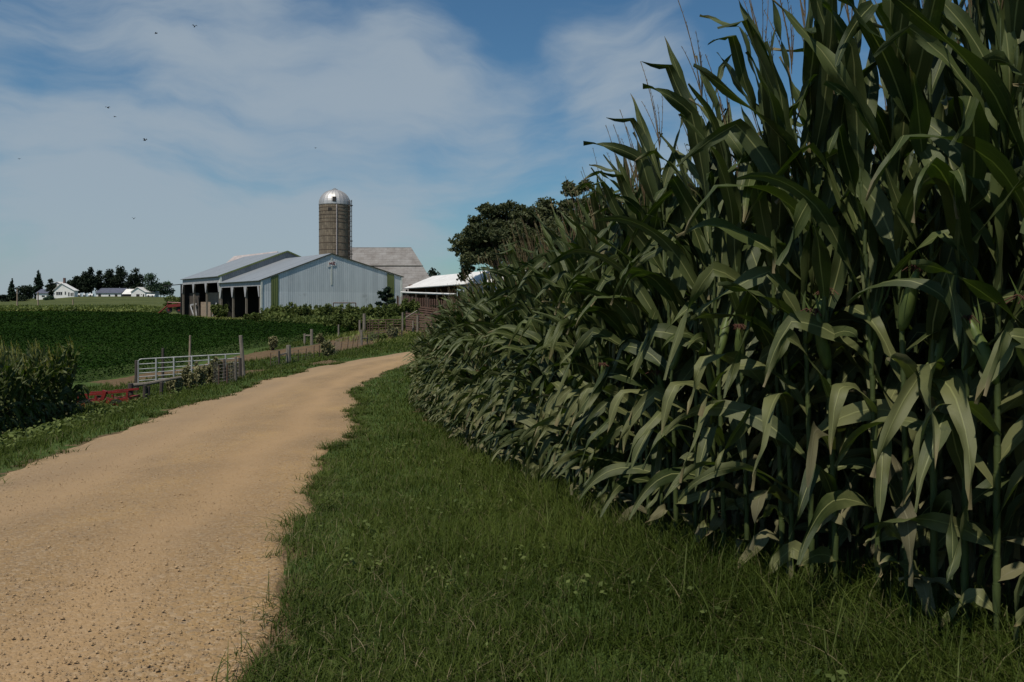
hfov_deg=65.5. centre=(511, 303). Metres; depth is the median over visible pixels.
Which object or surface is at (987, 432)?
corn plant
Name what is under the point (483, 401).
corn plant
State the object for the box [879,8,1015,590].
corn plant
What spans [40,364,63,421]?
corn plant
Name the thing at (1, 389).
corn plant
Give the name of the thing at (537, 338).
corn plant
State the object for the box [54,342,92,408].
corn plant
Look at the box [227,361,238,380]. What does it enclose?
brush
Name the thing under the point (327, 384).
road
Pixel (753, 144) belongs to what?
corn plant
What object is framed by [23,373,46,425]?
corn plant
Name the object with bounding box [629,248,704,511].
corn plant
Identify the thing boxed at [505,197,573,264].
shade tree
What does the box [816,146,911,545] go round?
corn plant
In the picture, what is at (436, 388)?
corn plant
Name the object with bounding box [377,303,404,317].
weedy bush
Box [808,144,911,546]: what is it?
corn plant
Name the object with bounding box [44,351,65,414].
corn plant
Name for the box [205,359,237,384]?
wire fence
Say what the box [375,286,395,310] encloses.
sapling
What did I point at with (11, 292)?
spruce tree
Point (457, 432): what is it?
corn plant
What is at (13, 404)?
corn plant
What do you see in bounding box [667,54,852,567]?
corn plant
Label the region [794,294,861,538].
corn plant
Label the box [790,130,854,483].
corn plant
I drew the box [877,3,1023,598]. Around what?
corn plant
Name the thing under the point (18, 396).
corn plant
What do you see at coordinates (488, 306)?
corn plant
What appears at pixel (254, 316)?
weedy bush
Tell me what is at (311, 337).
brace
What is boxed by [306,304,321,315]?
weedy bush
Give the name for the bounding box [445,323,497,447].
corn plant
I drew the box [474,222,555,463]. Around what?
corn plant
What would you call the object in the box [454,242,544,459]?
corn plant
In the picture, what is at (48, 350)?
corn plant
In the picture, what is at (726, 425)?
corn plant
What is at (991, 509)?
corn plant
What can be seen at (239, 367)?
fence post
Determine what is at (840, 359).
corn plant
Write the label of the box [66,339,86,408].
corn plant
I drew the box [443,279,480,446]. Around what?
corn plant
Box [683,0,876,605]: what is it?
corn plant
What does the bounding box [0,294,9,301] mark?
shrub
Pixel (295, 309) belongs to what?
weedy bush
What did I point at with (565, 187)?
shade tree
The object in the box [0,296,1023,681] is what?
ground
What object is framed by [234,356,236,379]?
fence post
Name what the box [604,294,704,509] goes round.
corn plant
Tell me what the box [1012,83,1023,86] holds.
corn plant
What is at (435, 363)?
corn plant
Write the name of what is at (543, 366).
corn plant
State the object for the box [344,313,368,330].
weedy bush
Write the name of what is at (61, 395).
corn plant
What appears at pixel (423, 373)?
corn plant
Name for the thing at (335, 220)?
silo
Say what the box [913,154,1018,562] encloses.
corn plant
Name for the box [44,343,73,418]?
corn plant
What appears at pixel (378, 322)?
field gate
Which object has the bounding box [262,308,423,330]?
weed cover
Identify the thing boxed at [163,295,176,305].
shrub
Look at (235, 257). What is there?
pale roofed barn
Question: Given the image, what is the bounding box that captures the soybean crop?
[0,311,354,382]
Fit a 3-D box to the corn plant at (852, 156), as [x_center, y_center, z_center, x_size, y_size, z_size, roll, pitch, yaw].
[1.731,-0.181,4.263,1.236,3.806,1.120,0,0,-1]
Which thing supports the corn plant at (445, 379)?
on the ground at (846, 546)
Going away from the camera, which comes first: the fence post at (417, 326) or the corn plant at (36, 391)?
the corn plant at (36, 391)
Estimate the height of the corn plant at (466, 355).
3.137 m
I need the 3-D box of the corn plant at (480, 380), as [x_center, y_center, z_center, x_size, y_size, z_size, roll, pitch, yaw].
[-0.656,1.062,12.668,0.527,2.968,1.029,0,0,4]
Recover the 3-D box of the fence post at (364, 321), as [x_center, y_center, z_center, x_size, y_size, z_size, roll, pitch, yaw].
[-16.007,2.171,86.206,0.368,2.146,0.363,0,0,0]
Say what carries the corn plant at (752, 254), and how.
on the ground at (846, 546)
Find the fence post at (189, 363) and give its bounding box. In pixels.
[188,335,190,370]
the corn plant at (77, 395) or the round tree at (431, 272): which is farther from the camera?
the round tree at (431, 272)
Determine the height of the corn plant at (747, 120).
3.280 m
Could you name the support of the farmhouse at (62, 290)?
on the ground at (846, 546)
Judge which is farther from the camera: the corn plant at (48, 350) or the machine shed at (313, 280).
the machine shed at (313, 280)
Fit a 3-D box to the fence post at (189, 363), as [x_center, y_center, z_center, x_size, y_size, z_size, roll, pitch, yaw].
[-15.188,2.765,37.502,0.150,2.535,0.107,0,0,0]
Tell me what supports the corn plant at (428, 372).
on the ground at (846, 546)
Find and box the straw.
[255,423,984,681]
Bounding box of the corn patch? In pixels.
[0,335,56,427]
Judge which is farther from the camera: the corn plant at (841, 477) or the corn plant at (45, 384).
the corn plant at (45, 384)
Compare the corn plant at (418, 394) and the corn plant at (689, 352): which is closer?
the corn plant at (689, 352)
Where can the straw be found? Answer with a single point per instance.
(420, 606)
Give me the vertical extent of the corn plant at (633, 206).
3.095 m
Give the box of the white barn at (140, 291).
[131,287,159,296]
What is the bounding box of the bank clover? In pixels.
[0,379,206,446]
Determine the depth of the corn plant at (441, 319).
16.42 m
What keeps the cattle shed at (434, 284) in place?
on the ground at (846, 546)
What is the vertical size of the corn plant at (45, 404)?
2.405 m
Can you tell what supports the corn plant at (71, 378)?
on the ground at (846, 546)
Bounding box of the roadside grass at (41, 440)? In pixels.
[0,331,428,472]
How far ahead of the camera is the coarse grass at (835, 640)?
4.00 m
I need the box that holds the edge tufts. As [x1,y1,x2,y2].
[0,361,374,681]
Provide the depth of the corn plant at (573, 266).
7.25 m
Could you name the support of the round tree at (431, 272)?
on the ground at (846, 546)
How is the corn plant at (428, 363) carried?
on the ground at (846, 546)
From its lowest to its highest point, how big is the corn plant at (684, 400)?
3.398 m
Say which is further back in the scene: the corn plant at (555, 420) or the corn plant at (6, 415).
the corn plant at (6, 415)
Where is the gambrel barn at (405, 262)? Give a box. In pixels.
[352,247,428,301]
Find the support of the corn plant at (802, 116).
on the ground at (846, 546)
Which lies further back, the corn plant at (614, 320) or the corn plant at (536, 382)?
the corn plant at (536, 382)
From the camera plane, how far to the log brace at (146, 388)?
30.00 m
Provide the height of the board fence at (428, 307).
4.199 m
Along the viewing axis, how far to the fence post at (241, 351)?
34.73 m
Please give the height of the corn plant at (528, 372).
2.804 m
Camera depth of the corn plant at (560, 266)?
7.63 m
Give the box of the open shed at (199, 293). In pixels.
[165,251,300,316]
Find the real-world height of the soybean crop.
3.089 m
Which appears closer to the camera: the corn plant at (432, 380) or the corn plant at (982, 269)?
the corn plant at (982, 269)
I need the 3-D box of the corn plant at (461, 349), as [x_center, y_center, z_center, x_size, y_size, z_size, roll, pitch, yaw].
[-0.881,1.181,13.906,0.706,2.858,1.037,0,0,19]
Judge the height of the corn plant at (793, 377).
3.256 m
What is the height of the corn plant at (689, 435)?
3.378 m
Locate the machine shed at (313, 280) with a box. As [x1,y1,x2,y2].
[218,253,403,317]
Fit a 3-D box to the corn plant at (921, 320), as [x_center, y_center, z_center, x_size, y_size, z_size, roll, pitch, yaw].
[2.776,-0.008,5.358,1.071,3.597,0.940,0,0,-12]
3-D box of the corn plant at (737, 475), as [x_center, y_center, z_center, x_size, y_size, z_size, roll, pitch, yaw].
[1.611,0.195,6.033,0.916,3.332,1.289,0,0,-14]
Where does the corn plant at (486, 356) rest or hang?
on the ground at (846, 546)
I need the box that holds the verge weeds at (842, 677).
[304,436,1003,681]
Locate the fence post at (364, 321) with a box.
[363,314,365,331]
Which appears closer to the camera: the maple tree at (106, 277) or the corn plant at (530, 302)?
the corn plant at (530, 302)
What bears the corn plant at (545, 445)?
on the ground at (846, 546)
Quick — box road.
[0,352,414,681]
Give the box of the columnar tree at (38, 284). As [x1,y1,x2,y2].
[33,270,43,298]
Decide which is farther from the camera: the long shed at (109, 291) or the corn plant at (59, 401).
the long shed at (109, 291)
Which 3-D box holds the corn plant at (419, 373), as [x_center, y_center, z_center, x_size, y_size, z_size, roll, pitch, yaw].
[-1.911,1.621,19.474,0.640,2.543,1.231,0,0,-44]
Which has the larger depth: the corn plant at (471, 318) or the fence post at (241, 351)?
the fence post at (241, 351)
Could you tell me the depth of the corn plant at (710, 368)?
5.16 m
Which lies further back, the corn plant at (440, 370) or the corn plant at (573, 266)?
the corn plant at (440, 370)
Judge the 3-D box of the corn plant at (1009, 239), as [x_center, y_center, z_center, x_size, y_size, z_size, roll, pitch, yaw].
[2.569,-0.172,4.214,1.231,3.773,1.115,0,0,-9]
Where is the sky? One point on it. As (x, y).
(424, 114)
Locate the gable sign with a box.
[328,261,335,266]
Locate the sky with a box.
[0,0,990,297]
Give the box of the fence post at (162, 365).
[161,348,163,387]
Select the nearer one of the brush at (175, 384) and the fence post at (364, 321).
the brush at (175, 384)
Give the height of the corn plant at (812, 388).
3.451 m
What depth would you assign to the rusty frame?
101.97 m
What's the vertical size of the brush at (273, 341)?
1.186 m
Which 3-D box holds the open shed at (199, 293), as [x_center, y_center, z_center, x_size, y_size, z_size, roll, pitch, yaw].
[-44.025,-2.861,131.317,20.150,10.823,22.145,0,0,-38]
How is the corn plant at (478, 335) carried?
on the ground at (846, 546)
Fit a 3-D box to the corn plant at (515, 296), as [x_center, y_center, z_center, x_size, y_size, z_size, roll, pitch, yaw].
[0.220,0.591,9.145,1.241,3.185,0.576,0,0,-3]
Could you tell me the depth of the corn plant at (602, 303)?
6.44 m
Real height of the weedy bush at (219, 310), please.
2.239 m
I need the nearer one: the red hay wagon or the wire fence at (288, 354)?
the red hay wagon
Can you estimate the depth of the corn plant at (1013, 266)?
4.89 m
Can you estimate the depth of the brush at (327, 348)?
54.69 m
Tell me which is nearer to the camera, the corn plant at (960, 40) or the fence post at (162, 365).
the corn plant at (960, 40)
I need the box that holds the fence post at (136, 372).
[134,360,138,393]
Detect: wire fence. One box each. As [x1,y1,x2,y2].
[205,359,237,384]
[270,328,401,365]
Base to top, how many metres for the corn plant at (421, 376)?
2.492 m
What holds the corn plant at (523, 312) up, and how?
on the ground at (846, 546)
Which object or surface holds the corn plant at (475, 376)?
on the ground at (846, 546)
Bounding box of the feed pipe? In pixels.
[400,291,455,294]
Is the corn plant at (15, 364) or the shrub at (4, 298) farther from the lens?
the shrub at (4, 298)
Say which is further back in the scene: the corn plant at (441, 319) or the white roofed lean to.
the white roofed lean to
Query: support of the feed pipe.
attached to the cattle shed at (434, 284)
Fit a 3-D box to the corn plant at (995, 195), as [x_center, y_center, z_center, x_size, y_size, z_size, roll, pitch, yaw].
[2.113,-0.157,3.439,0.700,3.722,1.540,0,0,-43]
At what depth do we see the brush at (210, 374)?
32.47 m
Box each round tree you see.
[13,285,35,299]
[44,278,56,295]
[427,267,440,276]
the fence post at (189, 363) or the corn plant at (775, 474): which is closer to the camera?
the corn plant at (775, 474)
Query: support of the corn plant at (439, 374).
on the ground at (846, 546)
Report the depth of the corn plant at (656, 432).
7.53 m
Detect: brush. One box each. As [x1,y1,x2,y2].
[165,375,183,393]
[180,361,207,389]
[205,356,222,383]
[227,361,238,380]
[268,336,277,349]
[315,333,324,342]
[320,340,334,356]
[367,332,387,340]
[387,324,398,337]
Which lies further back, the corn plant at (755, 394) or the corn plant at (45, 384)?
the corn plant at (45, 384)
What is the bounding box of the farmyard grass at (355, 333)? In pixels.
[25,313,430,344]
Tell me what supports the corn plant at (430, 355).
on the ground at (846, 546)
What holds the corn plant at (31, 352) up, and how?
on the ground at (846, 546)
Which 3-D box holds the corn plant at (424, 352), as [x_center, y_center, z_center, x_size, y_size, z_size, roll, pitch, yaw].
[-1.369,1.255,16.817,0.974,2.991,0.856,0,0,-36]
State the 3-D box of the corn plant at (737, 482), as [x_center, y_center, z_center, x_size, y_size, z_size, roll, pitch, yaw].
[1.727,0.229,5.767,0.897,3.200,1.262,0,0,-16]
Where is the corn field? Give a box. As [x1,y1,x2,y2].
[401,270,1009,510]
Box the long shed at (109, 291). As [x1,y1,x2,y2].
[95,288,127,295]
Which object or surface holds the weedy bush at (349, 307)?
on the ground at (846, 546)
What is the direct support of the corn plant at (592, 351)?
on the ground at (846, 546)
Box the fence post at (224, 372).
[223,359,225,381]
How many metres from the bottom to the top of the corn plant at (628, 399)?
3.195 m
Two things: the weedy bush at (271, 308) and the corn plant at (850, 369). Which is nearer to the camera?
the corn plant at (850, 369)
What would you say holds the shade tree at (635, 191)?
on the ground at (846, 546)
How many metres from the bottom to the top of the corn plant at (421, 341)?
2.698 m
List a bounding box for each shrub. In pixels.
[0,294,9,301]
[18,292,29,300]
[43,296,55,299]
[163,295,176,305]
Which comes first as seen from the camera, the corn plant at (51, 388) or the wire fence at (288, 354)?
the corn plant at (51, 388)
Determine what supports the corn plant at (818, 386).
on the ground at (846, 546)
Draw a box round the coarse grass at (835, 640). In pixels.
[424,428,1023,681]
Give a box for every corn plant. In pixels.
[0,346,20,432]
[0,350,20,429]
[0,351,14,424]
[0,372,8,431]
[0,380,10,430]
[1,349,28,432]
[2,371,34,429]
[5,348,36,430]
[5,355,30,427]
[7,364,38,428]
[14,357,40,426]
[21,347,50,426]
[21,365,51,428]
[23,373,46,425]
[24,365,55,423]
[26,341,51,422]
[37,357,58,420]
[39,360,63,421]
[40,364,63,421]
[41,347,75,418]
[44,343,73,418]
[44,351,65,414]
[45,344,51,357]
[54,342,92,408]
[54,361,86,415]
[54,366,72,414]
[60,348,79,415]
[64,366,83,408]
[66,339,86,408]
[407,323,434,415]
[408,332,434,417]
[409,325,429,415]
[410,313,437,420]
[410,321,430,399]
[411,305,436,407]
[411,329,432,406]
[412,341,430,412]
[415,313,439,419]
[415,337,437,411]
[417,289,451,420]
[417,310,442,420]
[418,282,458,434]
[418,314,436,401]
[420,298,447,425]
[421,288,457,426]
[421,316,434,412]
[421,331,439,422]
[422,308,442,421]
[425,284,460,435]
[425,293,463,438]
[425,301,453,428]
[425,305,455,412]
[425,324,446,423]
[427,290,465,435]
[427,297,462,436]
[427,298,469,428]
[430,294,473,426]
[430,295,447,418]
[432,297,476,442]
[434,272,478,448]
[435,278,476,432]
[438,271,477,443]
[438,293,470,443]
[439,278,479,433]
[441,280,477,440]
[441,308,473,433]
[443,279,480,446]
[444,258,530,448]
[445,279,484,452]
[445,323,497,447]
[448,258,496,444]
[449,253,507,459]
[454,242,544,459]
[456,271,486,453]
[457,280,482,448]
[459,256,492,457]
[463,257,496,458]
[464,280,497,455]
[468,240,523,461]
[469,251,526,461]
[472,224,557,459]
[472,261,504,459]
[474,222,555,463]
[474,250,513,451]
[475,255,520,460]
[476,237,543,474]
[477,218,571,475]
[479,262,531,467]
[480,236,539,467]
[483,235,570,486]
[485,238,580,480]
[488,206,593,477]
[488,276,561,469]
[489,222,543,470]
[503,223,562,484]
[506,201,580,488]
[516,176,618,483]
[518,190,603,480]
[519,150,678,515]
[522,202,594,498]
[524,185,607,497]
[528,223,633,493]
[529,226,600,490]
[532,172,632,502]
[540,167,634,501]
[553,124,728,539]
[553,190,652,519]
[554,126,680,524]
[557,110,693,523]
[566,61,757,540]
[566,126,703,531]
[566,159,700,526]
[575,127,681,532]
[595,0,787,558]
[603,213,691,458]
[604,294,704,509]
[610,108,775,533]
[613,192,639,462]
[615,165,689,495]
[627,144,742,504]
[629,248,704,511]
[630,76,776,549]
[650,144,727,518]
[662,0,865,584]
[664,0,929,586]
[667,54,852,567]
[671,187,703,512]
[675,131,773,530]
[675,143,742,499]
[678,106,805,534]
[678,150,767,516]
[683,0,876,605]
[687,111,824,532]
[688,0,929,589]
[691,115,809,531]
[712,102,818,541]
[723,108,872,549]
[723,169,835,525]
[729,38,923,548]
[731,104,861,545]
[736,0,925,607]
[757,278,815,521]
[757,445,799,518]
[758,391,803,518]
[765,131,922,567]
[770,127,846,488]
[772,0,1022,629]
[790,86,887,570]
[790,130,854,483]
[790,289,921,506]
[792,0,1016,590]
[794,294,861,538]
[805,91,1021,565]
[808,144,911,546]
[813,351,882,542]
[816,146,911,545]
[817,0,957,573]
[823,0,1023,616]
[834,0,1023,659]
[837,91,921,531]
[860,37,1009,476]
[865,0,1023,626]
[868,307,992,516]
[870,0,1023,645]
[874,154,993,553]
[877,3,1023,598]
[877,202,993,564]
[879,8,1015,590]
[910,252,948,559]
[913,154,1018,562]
[930,148,1023,617]
[941,0,1023,568]
[952,22,1023,534]
[963,61,1023,525]
[972,176,1023,641]
[987,142,1023,387]
[1005,418,1023,526]
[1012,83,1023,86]
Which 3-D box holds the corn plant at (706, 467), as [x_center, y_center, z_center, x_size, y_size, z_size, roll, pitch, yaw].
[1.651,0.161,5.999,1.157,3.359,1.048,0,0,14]
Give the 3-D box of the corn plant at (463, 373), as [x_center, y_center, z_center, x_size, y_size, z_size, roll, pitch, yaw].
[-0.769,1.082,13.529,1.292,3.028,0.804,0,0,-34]
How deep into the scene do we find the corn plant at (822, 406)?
5.71 m
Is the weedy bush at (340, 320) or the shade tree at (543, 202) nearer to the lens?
the weedy bush at (340, 320)
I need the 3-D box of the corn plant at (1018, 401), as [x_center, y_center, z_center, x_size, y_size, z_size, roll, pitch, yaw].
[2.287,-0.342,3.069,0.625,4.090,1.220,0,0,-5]
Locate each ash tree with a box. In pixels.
[143,273,162,291]
[159,280,175,295]
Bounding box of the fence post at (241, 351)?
[239,335,244,377]
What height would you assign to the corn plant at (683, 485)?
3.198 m
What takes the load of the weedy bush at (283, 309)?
on the ground at (846, 546)
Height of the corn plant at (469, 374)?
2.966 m
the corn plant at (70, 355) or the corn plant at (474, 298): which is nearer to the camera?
the corn plant at (474, 298)
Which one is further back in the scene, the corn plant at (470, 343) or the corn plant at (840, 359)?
the corn plant at (470, 343)
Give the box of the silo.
[319,188,352,258]
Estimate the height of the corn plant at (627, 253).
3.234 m
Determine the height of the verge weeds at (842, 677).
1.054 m
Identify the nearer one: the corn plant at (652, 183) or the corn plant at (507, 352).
the corn plant at (652, 183)
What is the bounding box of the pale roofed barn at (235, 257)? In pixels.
[227,251,277,262]
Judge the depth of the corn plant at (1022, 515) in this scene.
5.51 m
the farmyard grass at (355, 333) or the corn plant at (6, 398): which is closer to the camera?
the corn plant at (6, 398)
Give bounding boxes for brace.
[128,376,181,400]
[303,329,312,344]
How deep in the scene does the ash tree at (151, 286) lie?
320.85 m
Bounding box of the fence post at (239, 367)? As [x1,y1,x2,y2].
[238,358,241,376]
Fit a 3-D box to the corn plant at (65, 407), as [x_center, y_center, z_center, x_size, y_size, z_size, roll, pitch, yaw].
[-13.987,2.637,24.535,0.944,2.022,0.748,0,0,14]
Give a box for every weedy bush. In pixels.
[210,303,228,317]
[242,312,261,319]
[260,303,284,319]
[272,307,289,312]
[285,301,309,317]
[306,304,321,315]
[314,303,336,315]
[322,313,350,332]
[333,302,355,314]
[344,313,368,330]
[347,306,363,315]
[362,303,384,317]
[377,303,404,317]
[401,298,419,315]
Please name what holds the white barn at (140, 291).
on the ground at (846, 546)
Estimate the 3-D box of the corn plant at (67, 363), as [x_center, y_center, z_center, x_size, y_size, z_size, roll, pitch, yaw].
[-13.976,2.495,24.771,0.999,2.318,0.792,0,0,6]
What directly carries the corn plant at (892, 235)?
on the ground at (846, 546)
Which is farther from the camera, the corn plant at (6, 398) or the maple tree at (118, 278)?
the maple tree at (118, 278)
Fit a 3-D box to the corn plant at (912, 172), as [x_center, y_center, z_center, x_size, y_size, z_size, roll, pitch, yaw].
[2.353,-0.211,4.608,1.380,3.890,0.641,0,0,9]
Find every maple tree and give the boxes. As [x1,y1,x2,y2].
[66,275,81,293]
[75,271,94,293]
[83,267,97,293]
[94,270,103,291]
[101,269,118,287]
[107,265,129,288]
[123,267,145,288]
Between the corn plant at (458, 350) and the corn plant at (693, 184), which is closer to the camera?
the corn plant at (693, 184)
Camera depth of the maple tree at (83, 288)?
320.59 m
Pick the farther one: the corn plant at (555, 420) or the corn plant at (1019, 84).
the corn plant at (555, 420)
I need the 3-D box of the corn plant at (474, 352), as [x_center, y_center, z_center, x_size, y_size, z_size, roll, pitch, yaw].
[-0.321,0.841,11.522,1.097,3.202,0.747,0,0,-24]
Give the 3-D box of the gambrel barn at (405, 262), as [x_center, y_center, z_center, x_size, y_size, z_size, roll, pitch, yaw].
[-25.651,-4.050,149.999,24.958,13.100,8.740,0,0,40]
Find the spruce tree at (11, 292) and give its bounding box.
[6,278,16,300]
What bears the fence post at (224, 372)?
on the ground at (846, 546)
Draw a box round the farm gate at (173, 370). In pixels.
[138,353,239,382]
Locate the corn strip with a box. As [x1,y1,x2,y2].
[0,304,169,313]
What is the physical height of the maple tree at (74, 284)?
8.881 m
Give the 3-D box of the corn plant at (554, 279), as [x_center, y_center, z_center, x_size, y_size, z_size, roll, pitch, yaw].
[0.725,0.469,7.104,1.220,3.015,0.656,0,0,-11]
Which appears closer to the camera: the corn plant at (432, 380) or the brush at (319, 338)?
the corn plant at (432, 380)
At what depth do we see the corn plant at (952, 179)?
3.58 m
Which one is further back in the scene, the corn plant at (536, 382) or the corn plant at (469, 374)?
the corn plant at (469, 374)
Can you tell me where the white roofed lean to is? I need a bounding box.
[122,289,133,295]
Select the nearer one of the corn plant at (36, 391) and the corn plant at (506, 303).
the corn plant at (506, 303)
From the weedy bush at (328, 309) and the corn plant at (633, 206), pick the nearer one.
the corn plant at (633, 206)
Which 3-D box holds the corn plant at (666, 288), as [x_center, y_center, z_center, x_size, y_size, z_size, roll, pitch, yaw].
[1.192,0.146,5.230,0.838,3.290,1.347,0,0,45]
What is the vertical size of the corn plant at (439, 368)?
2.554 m
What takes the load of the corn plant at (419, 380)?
on the ground at (846, 546)
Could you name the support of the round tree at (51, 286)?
on the ground at (846, 546)
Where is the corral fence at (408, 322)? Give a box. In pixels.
[406,311,433,332]
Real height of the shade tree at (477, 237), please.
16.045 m
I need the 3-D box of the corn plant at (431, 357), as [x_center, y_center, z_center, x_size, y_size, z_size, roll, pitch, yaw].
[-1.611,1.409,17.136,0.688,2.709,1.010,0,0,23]
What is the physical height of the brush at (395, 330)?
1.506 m
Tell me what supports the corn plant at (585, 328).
on the ground at (846, 546)
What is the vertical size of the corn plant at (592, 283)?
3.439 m
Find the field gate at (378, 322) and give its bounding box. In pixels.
[367,319,400,332]
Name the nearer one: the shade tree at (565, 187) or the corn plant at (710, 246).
the corn plant at (710, 246)
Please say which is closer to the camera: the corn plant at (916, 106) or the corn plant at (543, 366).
the corn plant at (916, 106)
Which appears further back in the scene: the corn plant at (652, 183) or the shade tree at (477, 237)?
the shade tree at (477, 237)
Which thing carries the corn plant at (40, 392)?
on the ground at (846, 546)
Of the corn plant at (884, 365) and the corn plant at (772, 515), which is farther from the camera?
the corn plant at (772, 515)
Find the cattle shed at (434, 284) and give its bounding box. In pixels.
[403,266,549,314]
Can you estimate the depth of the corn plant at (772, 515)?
7.08 m
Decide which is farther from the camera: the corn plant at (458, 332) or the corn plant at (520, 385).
the corn plant at (458, 332)
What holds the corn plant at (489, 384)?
on the ground at (846, 546)
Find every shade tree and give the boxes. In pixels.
[447,199,563,281]
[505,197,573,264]
[548,178,624,250]
[621,178,670,207]
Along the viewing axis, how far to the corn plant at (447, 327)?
14.84 m
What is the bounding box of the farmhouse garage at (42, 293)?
[35,289,53,299]
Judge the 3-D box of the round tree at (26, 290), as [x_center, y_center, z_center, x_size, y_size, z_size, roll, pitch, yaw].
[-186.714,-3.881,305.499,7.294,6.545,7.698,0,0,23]
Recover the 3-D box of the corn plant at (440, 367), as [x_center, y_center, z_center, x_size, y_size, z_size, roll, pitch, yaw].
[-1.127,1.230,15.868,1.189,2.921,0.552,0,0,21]
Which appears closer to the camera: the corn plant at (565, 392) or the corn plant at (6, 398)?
the corn plant at (565, 392)
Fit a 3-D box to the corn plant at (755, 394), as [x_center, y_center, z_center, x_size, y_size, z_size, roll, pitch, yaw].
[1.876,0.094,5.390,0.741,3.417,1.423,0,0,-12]
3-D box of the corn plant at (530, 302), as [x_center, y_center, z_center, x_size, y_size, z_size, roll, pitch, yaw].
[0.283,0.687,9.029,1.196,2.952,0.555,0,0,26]
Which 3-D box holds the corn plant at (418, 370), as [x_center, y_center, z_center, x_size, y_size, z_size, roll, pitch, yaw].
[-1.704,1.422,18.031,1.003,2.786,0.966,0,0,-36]
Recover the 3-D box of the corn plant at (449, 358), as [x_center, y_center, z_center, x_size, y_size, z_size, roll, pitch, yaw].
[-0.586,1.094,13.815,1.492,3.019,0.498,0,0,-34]
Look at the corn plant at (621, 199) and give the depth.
7.46 m
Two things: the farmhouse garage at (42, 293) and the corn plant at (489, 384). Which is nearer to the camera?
the corn plant at (489, 384)
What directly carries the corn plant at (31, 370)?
on the ground at (846, 546)
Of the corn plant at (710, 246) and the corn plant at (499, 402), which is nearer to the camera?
the corn plant at (710, 246)
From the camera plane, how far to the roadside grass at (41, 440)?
28.12 m
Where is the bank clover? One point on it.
(10, 433)
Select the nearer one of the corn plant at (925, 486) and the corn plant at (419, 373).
the corn plant at (925, 486)
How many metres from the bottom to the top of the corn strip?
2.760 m
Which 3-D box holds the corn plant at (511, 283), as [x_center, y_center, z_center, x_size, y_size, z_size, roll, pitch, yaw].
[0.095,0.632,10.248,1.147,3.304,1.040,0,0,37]
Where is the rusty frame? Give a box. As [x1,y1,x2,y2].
[333,302,355,309]
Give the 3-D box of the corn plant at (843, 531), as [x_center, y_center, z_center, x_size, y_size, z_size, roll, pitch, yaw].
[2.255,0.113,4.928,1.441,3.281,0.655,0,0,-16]
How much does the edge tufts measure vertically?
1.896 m
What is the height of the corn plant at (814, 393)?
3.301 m
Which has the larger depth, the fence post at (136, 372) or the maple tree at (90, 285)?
the maple tree at (90, 285)
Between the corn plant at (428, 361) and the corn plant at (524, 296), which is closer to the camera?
the corn plant at (524, 296)
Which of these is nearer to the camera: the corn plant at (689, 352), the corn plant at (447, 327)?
the corn plant at (689, 352)
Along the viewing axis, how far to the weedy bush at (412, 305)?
98.64 m
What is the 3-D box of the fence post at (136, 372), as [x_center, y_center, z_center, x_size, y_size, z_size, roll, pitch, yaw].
[-15.653,3.168,33.203,0.173,1.605,0.171,0,0,0]
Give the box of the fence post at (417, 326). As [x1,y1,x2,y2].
[416,316,418,332]
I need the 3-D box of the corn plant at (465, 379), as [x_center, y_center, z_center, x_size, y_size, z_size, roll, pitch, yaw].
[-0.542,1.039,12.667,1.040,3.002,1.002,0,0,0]
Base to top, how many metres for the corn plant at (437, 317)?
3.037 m
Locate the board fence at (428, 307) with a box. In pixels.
[397,296,454,316]
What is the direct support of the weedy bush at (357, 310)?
on the ground at (846, 546)
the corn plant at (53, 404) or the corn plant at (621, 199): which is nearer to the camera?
the corn plant at (621, 199)
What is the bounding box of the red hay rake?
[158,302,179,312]
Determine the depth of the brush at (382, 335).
72.03 m
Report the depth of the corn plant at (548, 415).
7.96 m
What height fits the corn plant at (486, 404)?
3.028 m
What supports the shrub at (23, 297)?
on the ground at (846, 546)
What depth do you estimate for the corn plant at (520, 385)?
9.76 m
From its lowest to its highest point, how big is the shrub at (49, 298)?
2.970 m
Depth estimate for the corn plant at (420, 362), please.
19.30 m
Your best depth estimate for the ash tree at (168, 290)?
324.16 m
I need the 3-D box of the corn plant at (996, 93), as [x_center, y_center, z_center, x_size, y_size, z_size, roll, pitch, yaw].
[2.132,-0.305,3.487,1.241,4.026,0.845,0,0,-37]
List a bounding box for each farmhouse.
[54,283,78,297]
[55,278,65,286]
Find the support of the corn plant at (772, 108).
on the ground at (846, 546)
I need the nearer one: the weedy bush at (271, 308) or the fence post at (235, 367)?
the fence post at (235, 367)
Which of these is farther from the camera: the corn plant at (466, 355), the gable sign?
the gable sign
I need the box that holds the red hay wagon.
[78,388,139,406]
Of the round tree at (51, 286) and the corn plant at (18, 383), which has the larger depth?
the round tree at (51, 286)
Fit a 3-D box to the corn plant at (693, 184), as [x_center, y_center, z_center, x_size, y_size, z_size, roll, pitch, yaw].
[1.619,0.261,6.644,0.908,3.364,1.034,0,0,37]
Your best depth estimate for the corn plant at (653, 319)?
5.61 m

